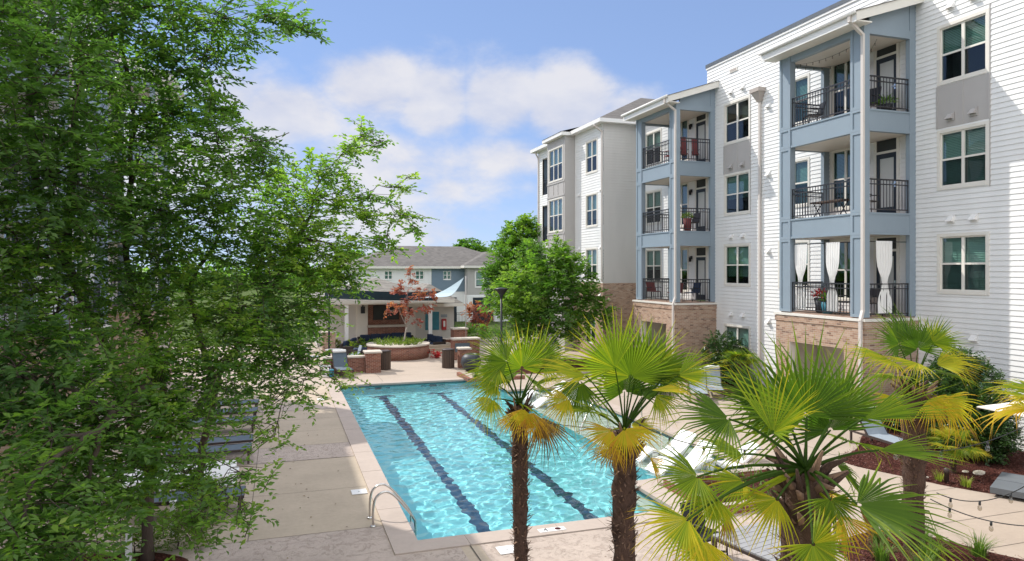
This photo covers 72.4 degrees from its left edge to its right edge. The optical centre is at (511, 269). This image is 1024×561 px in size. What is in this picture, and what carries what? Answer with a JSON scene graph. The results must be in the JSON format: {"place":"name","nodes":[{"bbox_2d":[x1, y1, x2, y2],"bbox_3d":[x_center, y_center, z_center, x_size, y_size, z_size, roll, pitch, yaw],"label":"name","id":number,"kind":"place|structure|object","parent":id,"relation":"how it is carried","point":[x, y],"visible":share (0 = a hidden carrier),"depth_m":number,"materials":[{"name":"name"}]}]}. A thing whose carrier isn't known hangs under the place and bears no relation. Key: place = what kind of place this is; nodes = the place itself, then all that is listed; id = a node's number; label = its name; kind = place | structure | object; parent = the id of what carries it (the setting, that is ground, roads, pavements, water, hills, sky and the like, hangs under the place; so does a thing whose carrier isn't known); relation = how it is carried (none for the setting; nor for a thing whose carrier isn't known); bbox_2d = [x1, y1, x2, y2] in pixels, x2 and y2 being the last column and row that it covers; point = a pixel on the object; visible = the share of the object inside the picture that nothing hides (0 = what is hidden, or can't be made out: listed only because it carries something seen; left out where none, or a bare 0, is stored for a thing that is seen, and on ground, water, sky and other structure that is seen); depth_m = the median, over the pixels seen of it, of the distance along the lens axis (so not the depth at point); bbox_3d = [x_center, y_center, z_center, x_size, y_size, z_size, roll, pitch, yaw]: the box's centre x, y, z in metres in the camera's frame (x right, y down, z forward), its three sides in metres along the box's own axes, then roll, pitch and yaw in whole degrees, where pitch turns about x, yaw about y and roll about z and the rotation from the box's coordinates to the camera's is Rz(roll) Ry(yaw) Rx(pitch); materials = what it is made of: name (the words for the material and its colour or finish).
{"place":"outdoors","nodes":[
{"label":"outdoors","id":0,"kind":"place"},
{"bbox_2d":[179,473,235,519],"bbox_3d":[-6.013,4.496,13.773,1.092,1.102,1.091,0,0,-18],"label":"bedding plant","id":1,"kind":"object","parent":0,"point":[217,503],"visible":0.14,"depth_m":13.80,"materials":[{"name":"green plant"}]},
{"bbox_2d":[341,246,523,321],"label":"townhouse building","id":2,"kind":"structure","parent":0,"point":[449,266],"depth_m":67.31,"materials":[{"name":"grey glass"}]},
{"bbox_2d":[472,296,493,321],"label":"garage door","id":3,"kind":"structure","parent":2,"relation":"in","point":[478,298],"depth_m":67.15,"materials":[{"name":"metal"}]},
{"bbox_2d":[110,0,840,273],"label":"sky","id":4,"kind":"structure","parent":0,"point":[466,90],"materials":[{"name":"blue"}]},
{"bbox_2d":[0,342,958,560],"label":"pool deck","id":5,"kind":"structure","parent":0,"point":[325,512],"depth_m":15.85,"materials":[{"name":"concrete"}]},
{"bbox_2d":[97,460,238,511],"bbox_3d":[-7.533,4.670,15.516,2.700,0.660,1.440,0,0,-18],"label":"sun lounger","id":6,"kind":"object","parent":5,"relation":"on","point":[223,469],"visible":0.12,"depth_m":15.46,"materials":[{"name":"white paint"}]},
{"bbox_2d":[138,485,245,524],"bbox_3d":[-6.558,4.794,14.312,2.050,0.412,0.734,0,0,-18],"label":"sun lounger","id":7,"kind":"object","parent":5,"relation":"on","point":[156,500],"visible":0.32,"depth_m":14.26,"materials":[{"name":"grey metal"}]},
{"bbox_2d":[367,483,416,527],"bbox_3d":[-2.396,5.133,13.968,0.930,1.634,0.617,0,0,-18],"label":"pool ladder","id":8,"kind":"object","parent":5,"relation":"attached to","point":[400,500],"visible":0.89,"depth_m":13.84,"materials":[{"name":"silver metal"}]},
{"bbox_2d":[77,402,947,560],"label":"stamped band","id":9,"kind":"object","parent":5,"relation":"on","point":[366,544],"visible":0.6,"depth_m":12.63,"materials":[{"name":"concrete"}]},
{"bbox_2d":[0,552,188,560],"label":"mulch bed","id":10,"kind":"object","parent":9,"relation":"on","point":[161,556],"visible":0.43,"depth_m":12.10,"materials":[{"name":"wood"}]},
{"bbox_2d":[112,518,169,554],"bbox_3d":[-6.617,4.711,12.268,0.796,0.704,0.993,0,0,25],"label":"bedding plant","id":11,"kind":"object","parent":10,"relation":"on","point":[136,539],"visible":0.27,"depth_m":12.30,"materials":[{"name":"green plant"}]},
{"bbox_2d":[0,0,333,560],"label":"leafy tree","id":12,"kind":"object","parent":10,"relation":"on","point":[55,444],"visible":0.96,"depth_m":8.23,"materials":[{"name":"green plant"}]},
{"bbox_2d":[153,505,218,552],"bbox_3d":[-5.912,4.644,12.551,1.266,0.861,1.215,0,0,-18],"label":"bedding plant","id":13,"kind":"object","parent":10,"relation":"on","point":[177,531],"visible":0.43,"depth_m":12.46,"materials":[{"name":"green plant"}]},
{"bbox_2d":[164,442,251,463],"bbox_3d":[-7.789,4.794,18.012,2.050,0.412,0.734,0,0,-21],"label":"sun lounger","id":14,"kind":"object","parent":9,"relation":"on","point":[233,448],"visible":0.29,"depth_m":18.01,"materials":[{"name":"grey"}]},
{"bbox_2d":[172,434,253,453],"bbox_3d":[-8.104,4.794,18.961,2.050,0.412,0.734,0,0,-21],"label":"sun lounger","id":15,"kind":"object","parent":9,"relation":"on","point":[234,439],"visible":0.38,"depth_m":18.95,"materials":[{"name":"grey"}]},
{"bbox_2d":[460,322,579,560],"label":"fan palm","id":16,"kind":"object","parent":9,"relation":"on","point":[495,369],"visible":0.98,"depth_m":10.30,"materials":[{"name":"plant"}]},
{"bbox_2d":[528,304,727,560],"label":"fan palm","id":17,"kind":"object","parent":9,"relation":"on","point":[617,367],"visible":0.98,"depth_m":9.09,"materials":[{"name":"plant"}]},
{"bbox_2d":[680,499,727,558],"bbox_3d":[3.323,4.546,12.158,0.594,0.901,0.642,0,0,-33],"label":"patio chair","id":18,"kind":"object","parent":9,"relation":"on","point":[685,514],"visible":0.2,"depth_m":12.27,"materials":[{"name":"black paint"}]},
{"bbox_2d":[710,521,834,560],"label":"slatted table","id":19,"kind":"object","parent":9,"relation":"on","point":[754,552],"visible":0.45,"depth_m":11.01,"materials":[{"name":"white metal"}]},
{"bbox_2d":[838,531,1023,560],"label":"mulch bed","id":20,"kind":"object","parent":9,"relation":"on","point":[899,555],"visible":0.39,"depth_m":12.18,"materials":[{"name":"wood"}]},
{"bbox_2d":[859,533,897,560],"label":"liriope clump","id":21,"kind":"object","parent":20,"relation":"on","point":[880,553],"visible":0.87,"depth_m":11.90,"materials":[{"name":"green plant"}]},
{"bbox_2d":[843,304,987,551],"bbox_3d":[7.148,2.793,12.201,2.858,4.447,1.970,0,0,-18],"label":"fan palm","id":22,"kind":"object","parent":20,"relation":"on","point":[905,335],"visible":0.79,"depth_m":12.24,"materials":[{"name":"plant"}]},
{"bbox_2d":[914,534,951,560],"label":"liriope clump","id":23,"kind":"object","parent":20,"relation":"on","point":[924,549],"visible":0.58,"depth_m":11.94,"materials":[{"name":"green plant"}]},
{"bbox_2d":[952,530,1003,557],"bbox_3d":[8.099,4.754,12.123,0.766,0.392,0.748,0,0,3],"label":"liriope clump","id":24,"kind":"object","parent":20,"relation":"on","point":[979,548],"visible":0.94,"depth_m":12.07,"materials":[{"name":"green plant"}]},
{"bbox_2d":[340,381,724,502],"bbox_3d":[-0.394,5.575,22.854,8.920,1.150,18.180,0,0,-18],"label":"pool basin","id":25,"kind":"object","parent":5,"relation":"in","point":[505,392],"visible":0.05,"depth_m":30.34,"materials":[{"name":"paint"}]},
{"bbox_2d":[341,381,743,539],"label":"pool water","id":26,"kind":"structure","parent":25,"relation":"in","point":[445,468],"depth_m":18.51,"materials":[{"name":"liquid"}]},
{"bbox_2d":[636,430,695,461],"bbox_3d":[4.109,4.930,19.281,1.870,0.780,0.660,0,0,-23],"label":"pool lounger","id":27,"kind":"object","parent":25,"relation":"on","point":[679,447],"visible":0.56,"depth_m":19.33,"materials":[{"name":"white paint"}]},
{"bbox_2d":[645,440,715,474],"bbox_3d":[4.362,4.930,18.047,1.870,0.780,0.660,0,0,-26],"label":"pool lounger","id":28,"kind":"object","parent":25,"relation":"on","point":[688,457],"visible":0.38,"depth_m":18.06,"materials":[{"name":"white paint"}]},
{"bbox_2d":[689,441,760,469],"bbox_3d":[5.451,4.930,18.257,1.870,0.780,0.660,0,0,-8],"label":"pool lounger","id":29,"kind":"object","parent":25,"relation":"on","point":[693,460],"visible":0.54,"depth_m":18.08,"materials":[{"name":"white paint"}]},
{"bbox_2d":[326,377,761,555],"bbox_3d":[-0.394,5.010,22.854,9.840,0.080,19.100,0,0,-18],"label":"pool coping","id":30,"kind":"object","parent":5,"relation":"on","point":[401,536],"visible":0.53,"depth_m":14.88,"materials":[{"name":"concrete"}]},
{"bbox_2d":[102,354,1023,560],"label":"deck joints","id":31,"kind":"object","parent":5,"relation":"on","point":[470,545],"visible":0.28,"depth_m":15.61,"materials":[{"name":"concrete"}]},
{"bbox_2d":[705,478,777,502],"bbox_3d":[5.212,4.946,15.618,2.650,0.068,1.750,0,0,-18],"label":"mulch bed","id":32,"kind":"object","parent":5,"relation":"on","point":[755,485],"visible":0.14,"depth_m":15.75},
{"bbox_2d":[671,460,778,501],"bbox_3d":[5.205,4.661,15.718,3.030,0.577,2.219,0,0,-18],"label":"ground cover","id":33,"kind":"object","parent":32,"relation":"on","point":[737,474],"visible":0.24,"depth_m":15.81,"materials":[{"name":"green plant"}]},
{"bbox_2d":[663,467,831,513],"bbox_3d":[5.212,4.900,15.618,2.950,0.200,2.050,0,0,-18],"label":"brick edging","id":34,"kind":"object","parent":5,"relation":"on","point":[747,474],"visible":0.16,"depth_m":16.30,"materials":[{"name":"brick"}]},
{"bbox_2d":[624,318,989,560],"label":"fan palm","id":35,"kind":"object","parent":5,"relation":"on","point":[805,512],"visible":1,"depth_m":4.92,"materials":[{"name":"plant"}]},
{"bbox_2d":[974,378,1023,439],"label":"fan palm","id":36,"kind":"object","parent":5,"relation":"on","point":[1015,408],"visible":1,"depth_m":9.29,"materials":[{"name":"plant"}]},
{"bbox_2d":[124,274,1023,451],"bbox_3d":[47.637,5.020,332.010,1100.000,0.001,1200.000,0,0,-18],"label":"ground","id":37,"kind":"structure","parent":0,"point":[248,292],"depth_m":67.37,"materials":[{"name":"concrete"}]},
{"bbox_2d":[0,0,185,481],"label":"apartment building","id":38,"kind":"structure","parent":37,"relation":"on","point":[73,298],"depth_m":19.95,"materials":[{"name":"brown metal"}]},
{"bbox_2d":[109,114,439,560],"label":"leafy tree","id":39,"kind":"object","parent":37,"relation":"on","point":[288,262],"visible":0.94,"depth_m":9.74,"materials":[{"name":"green plant"}]},
{"bbox_2d":[124,244,431,292],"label":"distant wood","id":40,"kind":"object","parent":37,"relation":"on","point":[160,268],"visible":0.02,"depth_m":163.71,"materials":[{"name":"plant"}]},
{"bbox_2d":[453,237,497,252],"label":"distant tree","id":41,"kind":"object","parent":37,"relation":"on","point":[463,242],"visible":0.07,"depth_m":94.06,"materials":[{"name":"green plant"}]},
{"bbox_2d":[460,300,493,334],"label":"red maple","id":42,"kind":"object","parent":37,"relation":"on","point":[475,317],"visible":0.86,"depth_m":51.88,"materials":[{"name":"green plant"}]},
{"bbox_2d":[478,210,541,338],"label":"oak tree","id":43,"kind":"object","parent":37,"relation":"on","point":[504,247],"visible":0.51,"depth_m":48.70,"materials":[{"name":"green plant"}]},
{"bbox_2d":[477,230,619,348],"bbox_3d":[2.111,1.422,37.617,6.973,7.364,5.471,0,0,-42],"label":"oak tree","id":44,"kind":"object","parent":37,"relation":"on","point":[551,282],"visible":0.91,"depth_m":37.09,"materials":[{"name":"green plant"}]},
{"bbox_2d":[530,0,1023,450],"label":"apartment building","id":45,"kind":"structure","parent":37,"relation":"on","point":[933,158],"depth_m":24.92,"materials":[{"name":"white"}]},
{"bbox_2d":[548,197,562,232],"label":"window","id":46,"kind":"structure","parent":45,"relation":"in","point":[555,206],"depth_m":44.93,"materials":[{"name":"white glass"}]},
{"bbox_2d":[548,144,562,183],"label":"window","id":47,"kind":"structure","parent":45,"relation":"in","point":[555,155],"depth_m":44.96,"materials":[{"name":"white glass"}]},
{"bbox_2d":[585,247,603,281],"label":"window","id":48,"kind":"structure","parent":45,"relation":"in","point":[588,251],"depth_m":41.03,"materials":[{"name":"white glass"}]},
{"bbox_2d":[585,192,603,227],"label":"window","id":49,"kind":"structure","parent":45,"relation":"in","point":[591,200],"depth_m":41.49,"materials":[{"name":"clear glass"}]},
{"bbox_2d":[585,137,603,174],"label":"window","id":50,"kind":"structure","parent":45,"relation":"in","point":[591,146],"depth_m":41.63,"materials":[{"name":"clear glass"}]},
{"bbox_2d":[645,248,661,283],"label":"window","id":51,"kind":"structure","parent":45,"relation":"in","point":[653,256],"depth_m":38.85,"materials":[{"name":"clear glass"}]},
{"bbox_2d":[645,188,661,225],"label":"window","id":52,"kind":"structure","parent":45,"relation":"in","point":[653,198],"depth_m":38.87,"materials":[{"name":"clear glass"}]},
{"bbox_2d":[645,128,661,167],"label":"window","id":53,"kind":"structure","parent":45,"relation":"in","point":[653,137],"depth_m":38.95,"materials":[{"name":"clear glass"}]},
{"bbox_2d":[680,247,688,292],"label":"window","id":54,"kind":"structure","parent":45,"relation":"in","point":[684,251],"depth_m":35.75,"materials":[{"name":"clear glass"}]},
{"bbox_2d":[680,182,688,226],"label":"window","id":55,"kind":"structure","parent":45,"relation":"in","point":[684,187],"depth_m":35.74,"materials":[{"name":"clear glass"}]},
{"bbox_2d":[680,120,688,160],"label":"window","id":56,"kind":"structure","parent":45,"relation":"in","point":[684,128],"depth_m":35.69,"materials":[{"name":"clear glass"}]},
{"bbox_2d":[724,169,749,215],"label":"window","id":57,"kind":"structure","parent":45,"relation":"in","point":[736,184],"depth_m":31.76,"materials":[{"name":"clear glass"}]},
{"bbox_2d":[724,95,749,145],"bbox_3d":[10.323,-6.680,31.467,0.545,1.920,1.900,0,0,-18],"label":"window","id":58,"kind":"structure","parent":45,"relation":"in","point":[736,112],"depth_m":31.76,"materials":[{"name":"clear glass"}]},
{"bbox_2d":[724,323,750,368],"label":"window","id":59,"kind":"structure","parent":45,"relation":"in","point":[740,331],"depth_m":31.29,"materials":[{"name":"clear glass"}]},
{"bbox_2d":[724,243,750,286],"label":"window","id":60,"kind":"structure","parent":45,"relation":"in","point":[737,257],"depth_m":31.65,"materials":[{"name":"clear glass"}]},
{"bbox_2d":[778,240,809,288],"bbox_3d":[11.475,-0.220,28.004,0.545,1.920,1.800,0,0,-18],"label":"window","id":61,"kind":"structure","parent":45,"relation":"in","point":[806,277],"depth_m":27.58,"materials":[{"name":"clear glass"}]},
{"bbox_2d":[778,156,809,209],"bbox_3d":[11.475,-3.430,28.004,0.545,1.920,1.800,0,0,-18],"label":"window","id":62,"kind":"structure","parent":45,"relation":"in","point":[802,165],"depth_m":27.69,"materials":[{"name":"clear glass"}]},
{"bbox_2d":[778,73,809,130],"bbox_3d":[11.475,-6.680,28.004,0.545,1.920,1.800,0,0,-18],"label":"window","id":63,"kind":"structure","parent":45,"relation":"in","point":[802,83],"depth_m":27.74,"materials":[{"name":"clear glass"}]},
{"bbox_2d":[830,238,849,300],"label":"window","id":64,"kind":"structure","parent":45,"relation":"in","point":[843,273],"depth_m":25.66,"materials":[{"name":"clear glass"}]},
{"bbox_2d":[830,148,849,211],"bbox_3d":[12.319,-3.320,25.465,0.545,2.300,1.450,0,0,-18],"label":"window","id":65,"kind":"structure","parent":45,"relation":"in","point":[839,159],"depth_m":25.86,"materials":[{"name":"clear glass"}]},
{"bbox_2d":[830,61,849,116],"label":"window","id":66,"kind":"structure","parent":45,"relation":"in","point":[840,73],"depth_m":25.95,"materials":[{"name":"clear glass"}]},
{"bbox_2d":[794,241,897,244],"bbox_3d":[10.949,-0.900,23.365,1.510,0.027,3.723,0,0,-47],"label":"curtain rod","id":67,"kind":"object","parent":45,"relation":"attached to","point":[840,242],"visible":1,"depth_m":23.02,"materials":[{"name":"black paint"}]},
{"bbox_2d":[795,244,806,307],"bbox_3d":[10.223,0.225,24.743,0.061,2.250,0.622,0,0,-18],"label":"curtain","id":68,"kind":"object","parent":67,"relation":"hanging from","point":[800,257],"visible":1,"depth_m":24.74,"materials":[{"name":"white fabric"}]},
{"bbox_2d":[826,242,839,311],"bbox_3d":[10.697,0.230,23.320,0.061,2.300,0.622,0,0,-18],"label":"curtain","id":69,"kind":"object","parent":67,"relation":"hanging from","point":[832,255],"visible":1,"depth_m":23.33,"materials":[{"name":"white fabric"}]},
{"bbox_2d":[876,241,891,312],"bbox_3d":[11.835,0.230,22.244,0.661,2.300,0.061,0,0,-18],"label":"curtain","id":70,"kind":"object","parent":67,"relation":"hanging from","point":[884,255],"visible":0.98,"depth_m":22.24,"materials":[{"name":"white fabric"}]},
{"bbox_2d":[937,120,988,190],"bbox_3d":[13.771,-3.400,21.101,0.545,1.860,1.690,0,0,-18],"label":"window","id":71,"kind":"structure","parent":45,"relation":"in","point":[962,151],"depth_m":21.08,"materials":[{"name":"white glass"}]},
{"bbox_2d":[937,8,988,86],"bbox_3d":[13.771,-6.650,21.101,0.545,1.860,1.690,0,0,-18],"label":"window","id":72,"kind":"structure","parent":45,"relation":"in","point":[962,43],"depth_m":21.24,"materials":[{"name":"white glass"}]},
{"bbox_2d":[937,231,989,294],"bbox_3d":[13.771,-0.190,21.101,0.545,1.860,1.690,0,0,-18],"label":"window","id":73,"kind":"structure","parent":45,"relation":"in","point":[963,262],"depth_m":21.04,"materials":[{"name":"white glass"}]},
{"bbox_2d":[167,336,1023,559],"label":"pale path","id":74,"kind":"structure","parent":0,"point":[423,369],"depth_m":19.34,"materials":[{"name":"concrete"}]},
{"bbox_2d":[321,331,335,352],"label":"brick pier","id":75,"kind":"structure","parent":74,"relation":"on","point":[332,346],"depth_m":42.02,"materials":[{"name":"brick"}]},
{"bbox_2d":[332,349,353,378],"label":"sun lounger","id":76,"kind":"object","parent":74,"relation":"on","point":[339,357],"visible":0.84,"depth_m":33.54,"materials":[{"name":"fabric"}]},
{"bbox_2d":[322,355,364,373],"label":"brick wall","id":77,"kind":"structure","parent":74,"relation":"on","point":[356,363],"depth_m":34.00,"materials":[{"name":"brick"}]},
{"bbox_2d":[339,337,365,354],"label":"outdoor sofa","id":78,"kind":"object","parent":74,"relation":"on","point":[345,345],"visible":0.48,"depth_m":40.56,"materials":[{"name":"fabric"}]},
{"bbox_2d":[363,350,381,372],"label":"brick pier","id":79,"kind":"structure","parent":74,"relation":"on","point":[372,361],"depth_m":33.95,"materials":[{"name":"brick"}]},
{"bbox_2d":[357,332,412,342],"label":"outdoor sofa","id":80,"kind":"object","parent":74,"relation":"on","point":[366,338],"visible":0.23,"depth_m":45.12,"materials":[{"name":"fabric"}]},
{"bbox_2d":[381,350,390,369],"bbox_3d":[-6.399,4.497,35.067,0.680,0.965,0.680,0,0,-18],"label":"litter bin","id":81,"kind":"object","parent":74,"relation":"on","point":[385,359],"visible":0.69,"depth_m":34.80,"materials":[{"name":"black paint"}]},
{"bbox_2d":[311,278,463,346],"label":"pavilion","id":82,"kind":"structure","parent":74,"relation":"on","point":[359,316],"depth_m":46.12,"materials":[{"name":"beige"}]},
{"bbox_2d":[325,289,440,300],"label":"roof","id":83,"kind":"object","parent":82,"relation":"attached to","point":[378,295],"visible":0.64,"depth_m":42.77,"materials":[{"name":"black metal"}]},
{"bbox_2d":[373,305,398,319],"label":"television","id":84,"kind":"object","parent":82,"relation":"attached to","point":[378,312],"visible":0.84,"depth_m":46.54,"materials":[{"name":"black paint"}]},
{"bbox_2d":[366,340,429,360],"bbox_3d":[-6.524,4.600,40.091,3.600,0.800,3.600,0,0,-18],"label":"brick planter","id":85,"kind":"object","parent":74,"relation":"on","point":[406,352],"visible":0.72,"depth_m":38.67,"materials":[{"name":"brick"}]},
{"bbox_2d":[372,335,425,345],"bbox_3d":[-6.483,4.053,40.172,3.142,0.572,3.136,0,0,-18],"label":"planter ground cover","id":86,"kind":"object","parent":85,"relation":"in","point":[387,341],"visible":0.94,"depth_m":39.54,"materials":[{"name":"green plant"}]},
{"bbox_2d":[383,265,437,341],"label":"red maple","id":87,"kind":"object","parent":85,"relation":"in","point":[403,305],"visible":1,"depth_m":40.14,"materials":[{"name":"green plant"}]},
{"bbox_2d":[421,334,445,344],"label":"outdoor sofa","id":88,"kind":"object","parent":74,"relation":"on","point":[435,340],"visible":0.56,"depth_m":43.55,"materials":[{"name":"fabric"}]},
{"bbox_2d":[413,276,465,327],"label":"shade sail","id":89,"kind":"object","parent":74,"relation":"on","point":[450,291],"visible":0.78,"depth_m":42.64,"materials":[{"name":"white fabric"}]},
{"bbox_2d":[442,348,454,367],"bbox_3d":[-3.259,4.497,35.728,0.680,0.965,0.680,0,0,-18],"label":"litter bin","id":90,"kind":"object","parent":74,"relation":"on","point":[447,357],"visible":1,"depth_m":35.47,"materials":[{"name":"black paint"}]},
{"bbox_2d":[449,327,468,336],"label":"brick pier","id":91,"kind":"structure","parent":74,"relation":"on","point":[458,331],"depth_m":42.69,"materials":[{"name":"brick"}]},
{"bbox_2d":[456,347,471,368],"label":"brick pier","id":92,"kind":"structure","parent":74,"relation":"on","point":[461,351],"depth_m":35.49,"materials":[{"name":"brick"}]},
{"bbox_2d":[449,337,480,359],"bbox_3d":[-2.638,4.405,39.297,1.620,1.190,0.820,0,0,-18],"label":"brick counter","id":93,"kind":"object","parent":74,"relation":"on","point":[454,340],"visible":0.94,"depth_m":39.05,"materials":[{"name":"brick"}]},
{"bbox_2d":[461,353,480,370],"bbox_3d":[-2.027,4.580,34.641,1.040,0.840,1.040,0,0,-18],"label":"round pot","id":94,"kind":"object","parent":74,"relation":"on","point":[465,364],"visible":0.81,"depth_m":34.27,"materials":[{"name":"grey ceramic"}]},
{"bbox_2d":[495,287,507,355],"bbox_3d":[-0.516,2.925,34.000,0.680,4.149,0.680,0,0,-18],"label":"lamp post","id":95,"kind":"object","parent":74,"relation":"on","point":[501,291],"visible":0.76,"depth_m":33.95,"materials":[{"name":"metal"}]},
{"bbox_2d":[513,359,588,373],"bbox_3d":[2.387,4.957,36.211,7.173,0.081,4.495,0,0,-42],"label":"mulch bed","id":96,"kind":"object","parent":74,"relation":"on","point":[525,371],"visible":0.14,"depth_m":35.02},
{"bbox_2d":[687,368,709,400],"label":"sun lounger","id":97,"kind":"object","parent":74,"relation":"on","point":[698,389],"visible":0.34,"depth_m":27.18,"materials":[{"name":"grey"}]},
{"bbox_2d":[704,365,724,397],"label":"sun lounger","id":98,"kind":"object","parent":74,"relation":"on","point":[715,380],"visible":0.48,"depth_m":28.24,"materials":[{"name":"grey"}]},
{"bbox_2d":[682,378,771,396],"bbox_3d":[9.403,4.958,29.264,2.785,0.080,8.311,0,0,-18],"label":"mulch bed","id":99,"kind":"object","parent":74,"relation":"on","point":[726,387],"visible":0.09,"depth_m":29.56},
{"bbox_2d":[698,329,752,383],"bbox_3d":[9.395,3.840,30.625,2.350,2.406,2.638,0,0,-18],"label":"evergreen shrub","id":100,"kind":"object","parent":99,"relation":"on","point":[713,343],"visible":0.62,"depth_m":30.46,"materials":[{"name":"green plant"}]},
{"bbox_2d":[720,349,762,395],"bbox_3d":[9.073,4.065,27.649,1.747,1.908,1.753,0,0,-18],"label":"fan palm","id":101,"kind":"object","parent":99,"relation":"on","point":[738,354],"visible":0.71,"depth_m":27.56,"materials":[{"name":"plant"}]},
{"bbox_2d":[849,406,902,457],"bbox_3d":[10.317,4.448,19.353,0.734,1.097,1.990,0,0,-13],"label":"sun lounger","id":102,"kind":"object","parent":74,"relation":"on","point":[881,434],"visible":0.42,"depth_m":19.61,"materials":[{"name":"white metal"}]},
{"bbox_2d":[842,427,1023,495],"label":"mulch bed","id":103,"kind":"object","parent":74,"relation":"on","point":[991,474],"visible":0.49,"depth_m":17.61,"materials":[{"name":"wood"}]},
{"bbox_2d":[926,427,994,473],"bbox_3d":[10.828,4.424,16.959,1.433,1.191,1.370,0,0,24],"label":"fan palm","id":104,"kind":"object","parent":103,"relation":"on","point":[969,450],"visible":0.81,"depth_m":16.93,"materials":[{"name":"plant"}]},
{"bbox_2d":[898,344,1023,465],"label":"evergreen shrub","id":105,"kind":"object","parent":103,"relation":"on","point":[995,448],"visible":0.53,"depth_m":18.18,"materials":[{"name":"green plant"}]},
{"bbox_2d":[976,401,1023,498],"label":"cantilever umbrella","id":106,"kind":"object","parent":103,"relation":"on","point":[1004,483],"visible":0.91,"depth_m":15.39,"materials":[{"name":"beige fabric"}]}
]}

